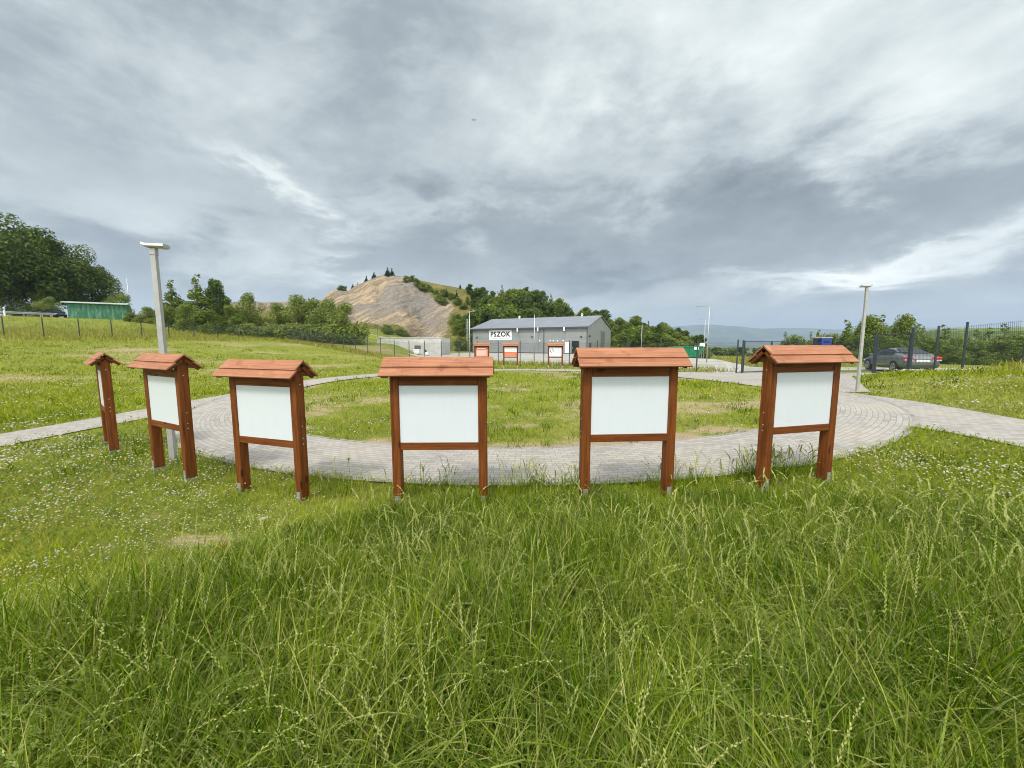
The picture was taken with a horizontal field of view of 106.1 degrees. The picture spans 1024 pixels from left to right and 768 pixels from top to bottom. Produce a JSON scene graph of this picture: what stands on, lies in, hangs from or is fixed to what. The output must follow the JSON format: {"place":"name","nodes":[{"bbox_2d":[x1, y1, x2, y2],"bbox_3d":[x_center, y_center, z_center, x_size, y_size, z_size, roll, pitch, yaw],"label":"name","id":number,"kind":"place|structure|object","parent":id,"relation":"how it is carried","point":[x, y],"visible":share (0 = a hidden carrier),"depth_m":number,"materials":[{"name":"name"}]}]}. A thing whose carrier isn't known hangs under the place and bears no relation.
{"place":"outdoors","nodes":[
{"label":"outdoors","id":0,"kind":"place"},
{"bbox_2d":[0,394,229,445],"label":"branch path","id":1,"kind":"structure","parent":0,"point":[74,426],"depth_m":9.62,"materials":[{"name":"grey concrete"}]},
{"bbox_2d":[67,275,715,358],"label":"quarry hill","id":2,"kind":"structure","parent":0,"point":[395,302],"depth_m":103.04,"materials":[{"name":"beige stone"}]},
{"bbox_2d":[466,307,483,325],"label":"woodland tree","id":3,"kind":"object","parent":2,"relation":"on","point":[478,310],"visible":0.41,"depth_m":96.24,"materials":[{"name":"green plant"}]},
{"bbox_2d":[474,287,488,299],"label":"woodland tree","id":4,"kind":"object","parent":2,"relation":"on","point":[479,292],"visible":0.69,"depth_m":114.97,"materials":[{"name":"green plant"}]},
{"bbox_2d":[477,307,501,324],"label":"woodland tree","id":5,"kind":"object","parent":2,"relation":"on","point":[486,311],"visible":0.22,"depth_m":94.40,"materials":[{"name":"green plant"}]},
{"bbox_2d":[486,295,503,309],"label":"woodland tree","id":6,"kind":"object","parent":2,"relation":"on","point":[497,301],"visible":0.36,"depth_m":104.83,"materials":[{"name":"green plant"}]},
{"bbox_2d":[484,311,508,320],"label":"woodland tree","id":7,"kind":"object","parent":2,"relation":"on","point":[497,316],"visible":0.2,"depth_m":92.69,"materials":[{"name":"green plant"}]},
{"bbox_2d":[502,288,518,300],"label":"woodland tree","id":8,"kind":"object","parent":2,"relation":"on","point":[506,295],"visible":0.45,"depth_m":112.46,"materials":[{"name":"green plant"}]},
{"bbox_2d":[502,304,521,318],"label":"woodland tree","id":9,"kind":"object","parent":2,"relation":"on","point":[509,310],"visible":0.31,"depth_m":94.69,"materials":[{"name":"green plant"}]},
{"bbox_2d":[521,309,540,317],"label":"woodland tree","id":10,"kind":"object","parent":2,"relation":"on","point":[530,313],"visible":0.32,"depth_m":96.03,"materials":[{"name":"green plant"}]},
{"bbox_2d":[545,304,561,316],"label":"woodland tree","id":11,"kind":"object","parent":2,"relation":"on","point":[557,311],"visible":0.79,"depth_m":104.87,"materials":[{"name":"green plant"}]},
{"bbox_2d":[620,328,640,347],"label":"woodland tree","id":12,"kind":"object","parent":2,"relation":"on","point":[632,333],"visible":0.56,"depth_m":93.58,"materials":[{"name":"green plant"}]},
{"bbox_2d":[644,333,664,347],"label":"woodland tree","id":13,"kind":"object","parent":2,"relation":"on","point":[657,336],"visible":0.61,"depth_m":86.11,"materials":[{"name":"green plant"}]},
{"bbox_2d":[660,327,680,338],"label":"woodland tree","id":14,"kind":"object","parent":2,"relation":"on","point":[670,331],"visible":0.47,"depth_m":98.60,"materials":[{"name":"green plant"}]},
{"bbox_2d":[0,467,1023,767],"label":"tall grass","id":15,"kind":"structure","parent":0,"point":[1004,661],"depth_m":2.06,"materials":[{"name":"green plant"}]},
{"bbox_2d":[0,315,1023,765],"bbox_3d":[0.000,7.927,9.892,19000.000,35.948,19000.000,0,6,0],"label":"ground","id":16,"kind":"structure","parent":0,"point":[326,412],"depth_m":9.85,"materials":[{"name":"green plant"}]},
{"bbox_2d":[0,294,29,315],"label":"shrub","id":17,"kind":"object","parent":16,"relation":"on","point":[16,302],"visible":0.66,"depth_m":67.83,"materials":[{"name":"green plant"}]},
{"bbox_2d":[0,212,47,306],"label":"oak tree","id":18,"kind":"object","parent":16,"relation":"on","point":[6,285],"visible":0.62,"depth_m":66.32,"materials":[{"name":"green plant"}]},
{"bbox_2d":[0,311,54,316],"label":"guard rail","id":19,"kind":"object","parent":16,"relation":"on","point":[40,314],"visible":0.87,"depth_m":56.37,"materials":[{"name":"metal"}]},
{"bbox_2d":[16,292,59,316],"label":"shrub","id":20,"kind":"object","parent":16,"relation":"on","point":[33,308],"visible":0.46,"depth_m":68.17,"materials":[{"name":"green plant"}]},
{"bbox_2d":[0,225,88,316],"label":"oak tree","id":21,"kind":"object","parent":16,"relation":"on","point":[41,276],"visible":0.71,"depth_m":68.55,"materials":[{"name":"green plant"}]},
{"bbox_2d":[31,296,64,311],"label":"shrub","id":22,"kind":"object","parent":16,"relation":"on","point":[43,304],"visible":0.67,"depth_m":66.30,"materials":[{"name":"green plant"}]},
{"bbox_2d":[40,309,66,317],"bbox_3d":[-77.499,-11.915,65.105,4.518,1.455,2.120,2,6,20],"label":"parked car","id":23,"kind":"object","parent":16,"relation":"on","point":[58,313],"visible":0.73,"depth_m":64.54,"materials":[{"name":"black paint"}]},
{"bbox_2d":[23,238,101,308],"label":"oak tree","id":24,"kind":"object","parent":16,"relation":"on","point":[57,249],"visible":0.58,"depth_m":72.92,"materials":[{"name":"green plant"}]},
{"bbox_2d":[61,262,124,303],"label":"oak tree","id":25,"kind":"object","parent":16,"relation":"on","point":[106,282],"visible":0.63,"depth_m":76.22,"materials":[{"name":"green plant"}]},
{"bbox_2d":[60,301,132,319],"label":"green shed","id":26,"kind":"structure","parent":16,"relation":"on","point":[96,310],"depth_m":60.58,"materials":[{"name":"green metal"}]},
{"bbox_2d":[83,352,122,456],"bbox_3d":[-7.573,0.386,7.194,1.268,1.945,0.435,5,8,40],"label":"notice board","id":27,"kind":"object","parent":16,"relation":"on","point":[106,396],"visible":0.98,"depth_m":6.86,"materials":[{"name":"brown wood"}]},
{"bbox_2d":[102,293,135,313],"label":"shrub","id":28,"kind":"object","parent":16,"relation":"on","point":[122,297],"visible":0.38,"depth_m":68.91,"materials":[{"name":"green plant"}]},
{"bbox_2d":[0,622,251,767],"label":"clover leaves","id":29,"kind":"object","parent":16,"relation":"on","point":[15,752],"visible":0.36,"depth_m":1.80,"materials":[{"name":"green plant"}]},
{"bbox_2d":[133,306,154,317],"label":"willow bush","id":30,"kind":"object","parent":16,"relation":"on","point":[149,313],"visible":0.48,"depth_m":56.77,"materials":[{"name":"green plant"}]},
{"bbox_2d":[140,241,177,462],"bbox_3d":[-5.768,-0.400,6.419,0.315,3.780,0.180,-1,6,-10],"label":"path lamp","id":31,"kind":"object","parent":16,"relation":"on","point":[160,325],"visible":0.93,"depth_m":6.30,"materials":[{"name":"white metal"}]},
{"bbox_2d":[126,353,203,483],"bbox_3d":[-5.011,0.529,5.628,1.268,1.945,0.435,3,7,28],"label":"notice board","id":32,"kind":"object","parent":16,"relation":"on","point":[167,394],"visible":0.96,"depth_m":5.44,"materials":[{"name":"brown wood"}]},
{"bbox_2d":[154,305,185,326],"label":"shrub","id":33,"kind":"object","parent":16,"relation":"on","point":[169,310],"visible":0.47,"depth_m":55.08,"materials":[{"name":"green plant"}]},
{"bbox_2d":[162,279,183,318],"bbox_3d":[-52.838,-12.380,59.953,5.815,7.659,5.206,2,6,17],"label":"tree","id":34,"kind":"object","parent":16,"relation":"on","point":[176,301],"visible":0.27,"depth_m":59.41,"materials":[{"name":"green plant"}]},
{"bbox_2d":[171,303,210,331],"bbox_3d":[-45.672,-9.105,55.106,4.580,4.806,4.956,-4,7,-32],"label":"shrub","id":35,"kind":"object","parent":16,"relation":"on","point":[186,309],"visible":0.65,"depth_m":54.14,"materials":[{"name":"green plant"}]},
{"bbox_2d":[176,274,223,324],"bbox_3d":[-47.966,-12.311,58.961,6.801,8.958,6.089,0,6,2],"label":"tree","id":36,"kind":"object","parent":16,"relation":"on","point":[202,300],"visible":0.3,"depth_m":58.46,"materials":[{"name":"green plant"}]},
{"bbox_2d":[186,309,226,334],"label":"shrub","id":37,"kind":"object","parent":16,"relation":"on","point":[213,320],"visible":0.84,"depth_m":54.09,"materials":[{"name":"green plant"}]},
{"bbox_2d":[203,278,231,319],"bbox_3d":[-46.785,-12.453,61.136,3.596,8.478,3.512,2,6,21],"label":"tree","id":38,"kind":"object","parent":16,"relation":"on","point":[214,292],"visible":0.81,"depth_m":60.24,"materials":[{"name":"green plant"}]},
{"bbox_2d":[214,304,248,335],"bbox_3d":[-40.858,-9.048,56.947,4.243,5.343,4.592,-1,6,-7],"label":"shrub","id":39,"kind":"object","parent":16,"relation":"on","point":[234,314],"visible":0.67,"depth_m":55.98,"materials":[{"name":"green plant"}]},
{"bbox_2d":[230,292,265,326],"bbox_3d":[-40.387,-10.423,59.326,4.762,7.506,4.644,-1,6,-6],"label":"willow bush","id":40,"kind":"object","parent":16,"relation":"on","point":[246,307],"visible":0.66,"depth_m":58.39,"materials":[{"name":"green plant"}]},
{"bbox_2d":[233,323,263,335],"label":"scrub","id":41,"kind":"object","parent":16,"relation":"on","point":[246,330],"visible":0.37,"depth_m":55.21,"materials":[{"name":"green plant"}]},
{"bbox_2d":[211,359,318,500],"bbox_3d":[-3.113,0.662,4.931,1.268,1.945,0.435,2,6,18],"label":"notice board","id":42,"kind":"object","parent":16,"relation":"on","point":[267,402],"visible":0.93,"depth_m":4.81,"materials":[{"name":"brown wood"}]},
{"bbox_2d":[258,324,282,337],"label":"scrub","id":43,"kind":"object","parent":16,"relation":"on","point":[268,329],"visible":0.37,"depth_m":55.21,"materials":[{"name":"green plant"}]},
{"bbox_2d":[261,302,292,326],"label":"willow bush","id":44,"kind":"object","parent":16,"relation":"on","point":[276,315],"visible":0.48,"depth_m":60.31,"materials":[{"name":"green plant"}]},
{"bbox_2d":[275,322,302,338],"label":"scrub","id":45,"kind":"object","parent":16,"relation":"on","point":[288,326],"visible":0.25,"depth_m":54.65,"materials":[{"name":"green plant"}]},
{"bbox_2d":[280,323,309,340],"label":"scrub","id":46,"kind":"object","parent":16,"relation":"on","point":[298,327],"visible":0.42,"depth_m":54.80,"materials":[{"name":"green plant"}]},
{"bbox_2d":[278,294,312,324],"bbox_3d":[-34.069,-10.232,61.333,5.716,8.213,5.861,6,8,43],"label":"willow bush","id":47,"kind":"object","parent":16,"relation":"on","point":[295,305],"visible":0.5,"depth_m":59.99,"materials":[{"name":"green plant"}]},
{"bbox_2d":[300,297,324,326],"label":"shrub","id":48,"kind":"object","parent":16,"relation":"on","point":[309,304],"visible":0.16,"depth_m":59.95,"materials":[{"name":"green plant"}]},
{"bbox_2d":[305,323,330,342],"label":"scrub","id":49,"kind":"object","parent":16,"relation":"on","point":[323,326],"visible":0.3,"depth_m":55.26,"materials":[{"name":"green plant"}]},
{"bbox_2d":[305,298,342,324],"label":"willow bush","id":50,"kind":"object","parent":16,"relation":"on","point":[326,306],"visible":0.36,"depth_m":57.94,"materials":[{"name":"green plant"}]},
{"bbox_2d":[319,325,350,343],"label":"scrub","id":51,"kind":"object","parent":16,"relation":"on","point":[327,333],"visible":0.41,"depth_m":54.68,"materials":[{"name":"green plant"}]},
{"bbox_2d":[325,302,369,338],"bbox_3d":[-24.764,-8.609,57.422,5.924,7.295,6.074,0,6,3],"label":"willow bush","id":52,"kind":"object","parent":16,"relation":"on","point":[344,311],"visible":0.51,"depth_m":56.47,"materials":[{"name":"green plant"}]},
{"bbox_2d":[328,322,369,344],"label":"scrub","id":53,"kind":"object","parent":16,"relation":"on","point":[357,330],"visible":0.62,"depth_m":55.76,"materials":[{"name":"green plant"}]},
{"bbox_2d":[1,316,738,372],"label":"fence","id":54,"kind":"object","parent":16,"relation":"on","point":[309,339],"visible":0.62,"depth_m":39.95,"materials":[{"name":"metal"}]},
{"bbox_2d":[377,337,449,354],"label":"retaining wall","id":55,"kind":"structure","parent":16,"relation":"on","point":[433,341],"depth_m":62.08,"materials":[{"name":"concrete"}]},
{"bbox_2d":[377,357,493,504],"bbox_3d":[-0.846,0.653,4.528,1.268,1.945,0.434,0,6,-1],"label":"notice board","id":56,"kind":"object","parent":16,"relation":"on","point":[438,403],"visible":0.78,"depth_m":4.44,"materials":[{"name":"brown wood"}]},
{"bbox_2d":[452,336,470,350],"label":"scrub","id":57,"kind":"object","parent":16,"relation":"on","point":[460,345],"visible":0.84,"depth_m":88.78,"materials":[{"name":"green plant"}]},
{"bbox_2d":[473,343,490,356],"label":"notice board","id":58,"kind":"object","parent":16,"relation":"on","point":[481,349],"visible":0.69,"depth_m":28.39,"materials":[{"name":"brown wood"}]},
{"bbox_2d":[502,343,518,368],"bbox_3d":[-0.106,-2.061,28.504,1.268,1.945,0.435,0,6,-4],"label":"notice board","id":59,"kind":"object","parent":16,"relation":"on","point":[510,350],"visible":0.96,"depth_m":28.41,"materials":[{"name":"brown wood"}]},
{"bbox_2d":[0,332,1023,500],"bbox_3d":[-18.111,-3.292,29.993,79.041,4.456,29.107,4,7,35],"label":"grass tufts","id":60,"kind":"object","parent":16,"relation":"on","point":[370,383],"visible":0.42,"depth_m":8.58,"materials":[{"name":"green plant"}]},
{"bbox_2d":[0,317,1023,374],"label":"fence","id":61,"kind":"object","parent":16,"relation":"on","point":[177,337],"visible":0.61,"depth_m":42.46,"materials":[{"name":"grey metal"}]},
{"bbox_2d":[0,315,1023,719],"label":"clover","id":62,"kind":"object","parent":16,"relation":"on","point":[136,507],"depth_m":5.21,"materials":[{"name":"green plant"}]},
{"bbox_2d":[305,376,760,447],"bbox_3d":[0.650,0.100,16.603,19.610,0.326,19.610,0,6,0],"label":"path edging","id":63,"kind":"object","parent":16,"relation":"on","point":[552,446],"visible":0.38,"depth_m":7.27,"materials":[{"name":"concrete"}]},
{"bbox_2d":[466,313,611,353],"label":"hall","id":64,"kind":"structure","parent":16,"relation":"on","point":[585,330],"depth_m":72.77,"materials":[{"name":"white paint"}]},
{"bbox_2d":[490,340,509,351],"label":"roller door","id":65,"kind":"structure","parent":64,"relation":"in","point":[492,342],"depth_m":75.47,"materials":[{"name":"grey metal"}]},
{"bbox_2d":[519,336,537,352],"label":"roller door","id":66,"kind":"structure","parent":64,"relation":"in","point":[524,340],"depth_m":72.21,"materials":[{"name":"grey metal"}]},
{"bbox_2d":[547,343,563,367],"bbox_3d":[3.214,-2.061,28.504,1.268,1.945,0.435,1,6,12],"label":"notice board","id":67,"kind":"object","parent":16,"relation":"on","point":[555,350],"visible":0.96,"depth_m":28.40,"materials":[{"name":"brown wood"}]},
{"bbox_2d":[317,440,847,495],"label":"grass seed heads","id":68,"kind":"object","parent":16,"relation":"on","point":[780,454],"depth_m":5.00,"materials":[{"name":"plant"}]},
{"bbox_2d":[310,454,858,501],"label":"tall grass","id":69,"kind":"structure","parent":16,"relation":"on","point":[746,471],"depth_m":4.97,"materials":[{"name":"green plant"}]},
{"bbox_2d":[618,335,630,347],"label":"woodland tree","id":70,"kind":"object","parent":16,"relation":"on","point":[624,338],"visible":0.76,"depth_m":87.83,"materials":[{"name":"green plant"}]},
{"bbox_2d":[571,348,692,500],"bbox_3d":[1.351,0.551,4.499,1.268,1.945,0.435,0,6,-4],"label":"notice board","id":71,"kind":"object","parent":16,"relation":"on","point":[628,394],"visible":0.87,"depth_m":4.41,"materials":[{"name":"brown wood"}]},
{"bbox_2d":[710,347,728,356],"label":"valley tree","id":72,"kind":"object","parent":16,"relation":"on","point":[718,351],"visible":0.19,"depth_m":123.42,"materials":[{"name":"green plant"}]},
{"bbox_2d":[722,346,752,356],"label":"valley tree","id":73,"kind":"object","parent":16,"relation":"on","point":[731,352],"visible":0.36,"depth_m":104.73,"materials":[{"name":"green plant"}]},
{"bbox_2d":[786,334,810,344],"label":"shrub","id":74,"kind":"object","parent":16,"relation":"on","point":[794,338],"visible":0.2,"depth_m":59.51,"materials":[{"name":"green plant"}]},
{"bbox_2d":[747,345,859,489],"bbox_3d":[3.597,0.490,4.839,1.268,1.945,0.434,-2,6,-15],"label":"notice board","id":75,"kind":"object","parent":16,"relation":"on","point":[800,389],"visible":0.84,"depth_m":4.72,"materials":[{"name":"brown wood"}]},
{"bbox_2d":[819,337,832,344],"bbox_3d":[24.599,-2.572,30.298,0.700,2.175,0.660,2,6,20],"label":"collection container","id":76,"kind":"object","parent":16,"relation":"on","point":[825,340],"visible":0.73,"depth_m":29.96,"materials":[{"name":"blue paint"}]},
{"bbox_2d":[802,339,872,373],"bbox_3d":[19.500,-1.675,23.279,0.060,2.519,5.213,0,6,0],"label":"fence","id":77,"kind":"object","parent":16,"relation":"on","point":[866,366],"visible":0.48,"depth_m":21.96,"materials":[{"name":"metal"}]},
{"bbox_2d":[835,319,856,348],"bbox_3d":[39.666,-4.782,45.810,3.526,5.764,3.938,-2,6,-17],"label":"larch tree","id":78,"kind":"object","parent":16,"relation":"on","point":[840,340],"visible":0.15,"depth_m":45.62,"materials":[{"name":"green plant"}]},
{"bbox_2d":[842,334,884,361],"bbox_3d":[39.075,-3.662,43.163,3.949,3.826,4.274,2,6,20],"label":"shrub","id":79,"kind":"object","parent":16,"relation":"on","point":[848,344],"visible":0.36,"depth_m":42.46,"materials":[{"name":"green plant"}]},
{"bbox_2d":[844,314,890,357],"bbox_3d":[40.118,-4.837,43.642,3.846,6.156,3.667,2,6,14],"label":"tree","id":80,"kind":"object","parent":16,"relation":"on","point":[872,324],"visible":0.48,"depth_m":42.85,"materials":[{"name":"green plant"}]},
{"bbox_2d":[863,348,941,371],"bbox_3d":[23.849,-1.518,23.767,2.120,1.455,4.518,2,6,18],"label":"parked car","id":81,"kind":"object","parent":16,"relation":"on","point":[883,362],"visible":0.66,"depth_m":22.45,"materials":[{"name":"grey paint"}]},
{"bbox_2d":[881,337,924,349],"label":"shrub","id":82,"kind":"object","parent":16,"relation":"on","point":[893,344],"visible":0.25,"depth_m":41.00,"materials":[{"name":"green plant"}]},
{"bbox_2d":[887,313,922,342],"bbox_3d":[45.205,-4.935,44.754,3.431,6.529,3.599,-5,8,-41],"label":"tree","id":83,"kind":"object","parent":16,"relation":"on","point":[908,322],"visible":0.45,"depth_m":44.04,"materials":[{"name":"green plant"}]},
{"bbox_2d":[904,335,947,356],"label":"shrub","id":84,"kind":"object","parent":16,"relation":"on","point":[927,344],"visible":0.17,"depth_m":41.62,"materials":[{"name":"green plant"}]},
{"bbox_2d":[917,339,950,363],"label":"shrub","id":85,"kind":"object","parent":16,"relation":"on","point":[942,341],"visible":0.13,"depth_m":41.67,"materials":[{"name":"green plant"}]},
{"bbox_2d":[937,345,976,364],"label":"shrub","id":86,"kind":"object","parent":16,"relation":"on","point":[947,358],"visible":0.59,"depth_m":39.22,"materials":[{"name":"green plant"}]},
{"bbox_2d":[938,335,981,364],"bbox_3d":[50.622,-3.497,44.417,4.297,4.167,3.971,1,6,11],"label":"shrub","id":87,"kind":"object","parent":16,"relation":"on","point":[959,341],"visible":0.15,"depth_m":43.28,"materials":[{"name":"green plant"}]},
{"bbox_2d":[911,321,1023,370],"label":"fence","id":88,"kind":"object","parent":16,"relation":"on","point":[964,354],"visible":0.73,"depth_m":16.47,"materials":[{"name":"metal"}]},
{"bbox_2d":[958,340,1009,365],"bbox_3d":[51.661,-3.171,43.521,4.955,3.604,4.579,1,6,10],"label":"shrub","id":89,"kind":"object","parent":16,"relation":"on","point":[976,347],"visible":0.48,"depth_m":42.27,"materials":[{"name":"green plant"}]},
{"bbox_2d":[981,327,999,353],"bbox_3d":[61.546,-4.244,49.796,4.688,6.175,4.198,-1,6,-10],"label":"larch tree","id":90,"kind":"object","parent":16,"relation":"on","point":[988,332],"visible":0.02,"depth_m":49.45,"materials":[{"name":"green plant"}]},
{"bbox_2d":[980,339,1023,364],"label":"shrub","id":91,"kind":"object","parent":16,"relation":"on","point":[1001,344],"visible":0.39,"depth_m":42.35,"materials":[{"name":"green plant"}]},
{"bbox_2d":[1002,333,1023,364],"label":"shrub","id":92,"kind":"object","parent":16,"relation":"on","point":[1015,337],"visible":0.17,"depth_m":43.93,"materials":[{"name":"green plant"}]},
{"bbox_2d":[0,0,1023,329],"label":"sky","id":93,"kind":"structure","parent":0,"point":[761,164],"materials":[{"name":"grey"}]},
{"bbox_2d":[34,476,1019,767],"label":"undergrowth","id":94,"kind":"object","parent":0,"point":[616,528],"visible":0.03,"depth_m":4.12,"materials":[{"name":"green plant"}]},
{"bbox_2d":[175,369,912,483],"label":"ring path","id":95,"kind":"structure","parent":0,"point":[864,420],"depth_m":6.64,"materials":[{"name":"grey concrete"}]},
{"bbox_2d":[176,369,916,484],"bbox_3d":[0.650,0.110,16.604,23.230,0.390,23.230,0,6,0],"label":"path edging","id":96,"kind":"object","parent":95,"relation":"on","point":[914,422],"visible":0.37,"depth_m":5.96,"materials":[{"name":"concrete"}]},
{"bbox_2d":[408,353,964,371],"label":"yard","id":97,"kind":"structure","parent":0,"point":[526,356],"depth_m":42.04,"materials":[{"name":"concrete"}]},
{"bbox_2d":[668,346,702,357],"bbox_3d":[26.855,-4.988,59.803,4.650,1.800,2.110,0,6,0],"label":"skip container","id":98,"kind":"object","parent":97,"relation":"on","point":[691,352],"visible":0.51,"depth_m":58.90,"materials":[{"name":"green metal"}]},
{"bbox_2d":[678,372,901,391],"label":"entrance paving","id":99,"kind":"structure","parent":0,"point":[847,382],"depth_m":20.49,"materials":[{"name":"grey concrete"}]},
{"bbox_2d":[741,340,798,372],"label":"double gate","id":100,"kind":"structure","parent":99,"relation":"on","point":[750,355],"depth_m":24.34,"materials":[{"name":"metal"}]},
{"bbox_2d":[855,284,872,391],"bbox_3d":[12.368,-1.537,13.639,0.315,3.880,0.180,1,6,8],"label":"path lamp","id":101,"kind":"object","parent":99,"relation":"on","point":[859,366],"visible":0.96,"depth_m":13.61,"materials":[{"name":"grey metal"}]},
{"bbox_2d":[871,328,915,372],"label":"wicket gate","id":102,"kind":"structure","parent":99,"relation":"on","point":[908,356],"depth_m":19.68,"materials":[{"name":"metal"}]},
{"bbox_2d":[672,325,952,344],"bbox_3d":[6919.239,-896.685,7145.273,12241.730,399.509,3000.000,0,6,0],"label":"mountains","id":103,"kind":"structure","parent":0,"point":[724,335],"depth_m":6197.98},
{"bbox_2d":[839,391,1023,446],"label":"branch path","id":104,"kind":"structure","parent":0,"point":[987,425],"depth_m":8.28,"materials":[{"name":"grey concrete"}]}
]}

